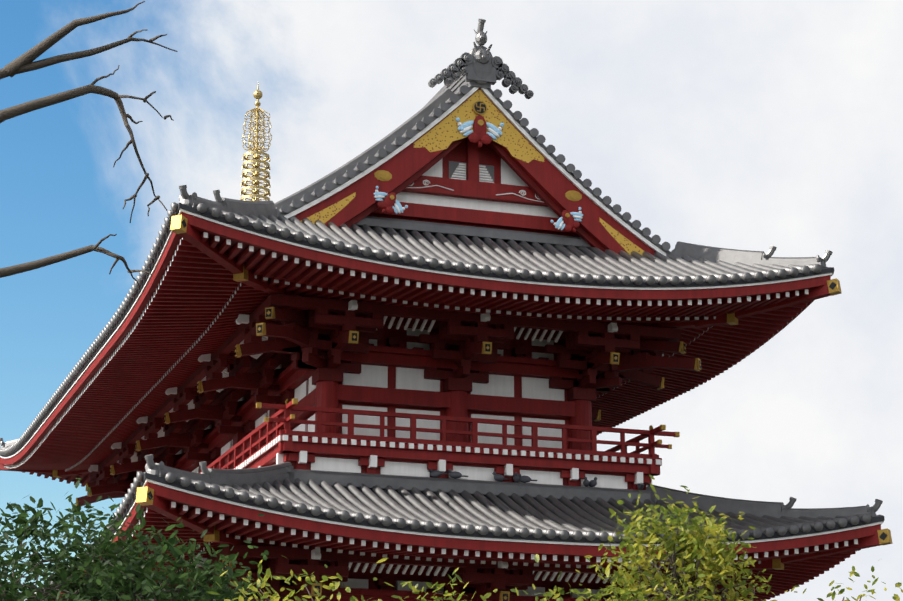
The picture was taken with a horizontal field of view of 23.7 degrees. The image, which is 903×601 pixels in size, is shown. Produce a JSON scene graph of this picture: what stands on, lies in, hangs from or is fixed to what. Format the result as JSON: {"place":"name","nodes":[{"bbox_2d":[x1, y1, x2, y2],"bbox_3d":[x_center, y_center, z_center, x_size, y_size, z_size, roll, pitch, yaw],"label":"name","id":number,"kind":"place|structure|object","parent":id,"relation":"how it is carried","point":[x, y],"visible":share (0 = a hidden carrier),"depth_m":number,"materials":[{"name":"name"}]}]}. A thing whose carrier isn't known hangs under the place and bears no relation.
{"place":"outdoors","nodes":[
{"label":"outdoors","id":0,"kind":"place"},
{"bbox_2d":[240,84,271,200],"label":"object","id":1,"kind":"object","parent":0,"point":[255,178],"visible":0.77,"depth_m":148.98,"materials":[{"name":"gold metal"}]},
{"bbox_2d":[0,0,902,600],"label":"sky","id":2,"kind":"structure","parent":0,"point":[752,125],"materials":[{"name":"white"}]},
{"bbox_2d":[378,567,560,600],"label":"tree","id":3,"kind":"object","parent":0,"point":[438,587],"depth_m":24.19,"materials":[{"name":"green plant"}]},
{"bbox_2d":[152,474,880,537],"bbox_3d":[-2.969,7.415,56.108,15.760,1.541,28.760,5,-16,-18],"label":"roof base","id":4,"kind":"object","parent":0,"point":[333,487],"depth_m":45.24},
{"bbox_2d":[86,398,679,544],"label":"balcony","id":5,"kind":"structure","parent":4,"relation":"on","point":[412,455],"depth_m":46.70,"materials":[{"name":"red paint"}]},
{"bbox_2d":[173,312,591,472],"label":"walls","id":6,"kind":"structure","parent":5,"relation":"on","point":[389,379],"depth_m":48.36,"materials":[{"name":"red paint"}]},
{"bbox_2d":[76,294,700,506],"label":"brackets","id":7,"kind":"object","parent":6,"relation":"attached to","point":[605,361],"visible":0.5,"depth_m":48.23,"materials":[{"name":"red paint"}]},
{"bbox_2d":[4,232,811,486],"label":"rafters","id":8,"kind":"object","parent":7,"relation":"on","point":[199,302],"visible":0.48,"depth_m":48.11,"materials":[{"name":"red paint"}]},
{"bbox_2d":[0,203,833,482],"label":"eave bands","id":9,"kind":"object","parent":8,"relation":"on","point":[236,231],"visible":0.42,"depth_m":45.02,"materials":[{"name":"white paint"}]},
{"bbox_2d":[206,211,831,281],"bbox_3d":[-2.969,0.255,58.011,14.580,5.337,27.580,5,-16,-18],"label":"roof base","id":10,"kind":"object","parent":9,"relation":"on","point":[468,247],"visible":0.04,"depth_m":46.78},
{"bbox_2d":[0,185,832,447],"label":"hip ridges","id":11,"kind":"object","parent":10,"relation":"attached to","point":[266,209],"visible":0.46,"depth_m":47.57,"materials":[{"name":"tile"}]},
{"bbox_2d":[0,83,833,455],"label":"roof tiles","id":12,"kind":"object","parent":10,"relation":"on","point":[584,263],"visible":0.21,"depth_m":46.32,"materials":[{"name":"grey tile"}]},
{"bbox_2d":[276,89,655,255],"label":"gable","id":13,"kind":"structure","parent":10,"relation":"attached to","point":[478,164],"depth_m":48.27,"materials":[{"name":"red paint"}]},
{"bbox_2d":[274,19,675,255],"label":"ridge verges","id":14,"kind":"structure","parent":10,"relation":"on","point":[481,67],"depth_m":48.44,"materials":[{"name":"tile"}]},
{"bbox_2d":[36,230,800,482],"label":"soffit","id":15,"kind":"structure","parent":8,"relation":"on","point":[256,249],"depth_m":44.27,"materials":[{"name":"red wood"}]},
{"bbox_2d":[0,215,841,477],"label":"corner rafters","id":16,"kind":"object","parent":15,"relation":"attached to","point":[182,228],"visible":0.46,"depth_m":47.02,"materials":[{"name":"red paint"}]},
{"bbox_2d":[25,471,883,599],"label":"roof tiles","id":17,"kind":"object","parent":4,"relation":"attached to","point":[564,523],"visible":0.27,"depth_m":44.35,"materials":[{"name":"grey tile"}]},
{"bbox_2d":[287,467,656,502],"bbox_3d":[-2.969,6.649,56.312,8.760,0.330,21.760,5,-16,-18],"label":"roof band","id":18,"kind":"object","parent":17,"relation":"on","point":[445,485],"visible":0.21,"depth_m":46.31,"materials":[{"name":"tile"}]},
{"bbox_2d":[428,469,644,489],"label":"pigeons","id":19,"kind":"object","parent":18,"relation":"on","point":[517,477],"visible":0.92,"depth_m":46.73,"materials":[{"name":"grey"}]},
{"bbox_2d":[47,472,884,600],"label":"eave bands","id":20,"kind":"object","parent":4,"relation":"attached to","point":[204,499],"visible":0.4,"depth_m":42.11,"materials":[{"name":"white paint"}]},
{"bbox_2d":[145,454,882,517],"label":"roof ridges","id":21,"kind":"object","parent":4,"relation":"on","point":[261,476],"visible":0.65,"depth_m":45.75,"materials":[{"name":"tile"}]},
{"bbox_2d":[704,566,902,600],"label":"tree","id":22,"kind":"object","parent":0,"point":[895,597],"depth_m":25.38,"materials":[{"name":"green plant"}]},
{"label":"ground","id":23,"kind":"structure","parent":0,"visible":0},
{"bbox_2d":[0,1,177,285],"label":"bare tree","id":24,"kind":"object","parent":23,"relation":"on","point":[23,63],"visible":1,"depth_m":12.41,"materials":[{"name":"brown plant"}]},
{"bbox_2d":[0,478,284,600],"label":"tree","id":25,"kind":"object","parent":23,"relation":"on","point":[108,550],"depth_m":28.33,"materials":[{"name":"green plant"}]},
{"bbox_2d":[207,556,411,600],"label":"tree","id":26,"kind":"object","parent":23,"relation":"on","point":[333,587],"depth_m":23.21,"materials":[{"name":"green plant"}]},
{"bbox_2d":[510,554,646,600],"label":"tree","id":27,"kind":"object","parent":23,"relation":"on","point":[587,592],"visible":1,"depth_m":23.39,"materials":[{"name":"green plant"}]},
{"bbox_2d":[576,474,776,600],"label":"tree","id":28,"kind":"object","parent":23,"relation":"on","point":[696,549],"depth_m":26.42,"materials":[{"name":"green plant"}]},
{"bbox_3d":[-2.969,15.640,53.923,16.160,0.900,26.600,5,-16,-18],"label":"podium","id":29,"kind":"object","parent":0,"visible":0},
{"bbox_2d":[252,565,622,600],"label":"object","id":30,"kind":"object","parent":29,"relation":"on","point":[359,583],"visible":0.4,"depth_m":45.78,"materials":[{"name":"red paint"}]},
{"bbox_2d":[162,544,754,600],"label":"brackets","id":31,"kind":"object","parent":30,"relation":"attached to","point":[490,578],"visible":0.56,"depth_m":44.39,"materials":[{"name":"red paint"}]},
{"bbox_2d":[131,501,655,557],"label":"soffit","id":32,"kind":"structure","parent":31,"relation":"on","point":[190,508],"depth_m":41.72,"materials":[{"name":"wood"}]},
{"bbox_2d":[136,487,892,569],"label":"corner rafters","id":33,"kind":"object","parent":32,"relation":"attached to","point":[159,505],"visible":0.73,"depth_m":42.82,"materials":[{"name":"red paint"}]},
{"bbox_2d":[115,501,860,600],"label":"rafters","id":34,"kind":"object","parent":31,"relation":"on","point":[790,576],"visible":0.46,"depth_m":43.17,"materials":[{"name":"red paint"}]}
]}

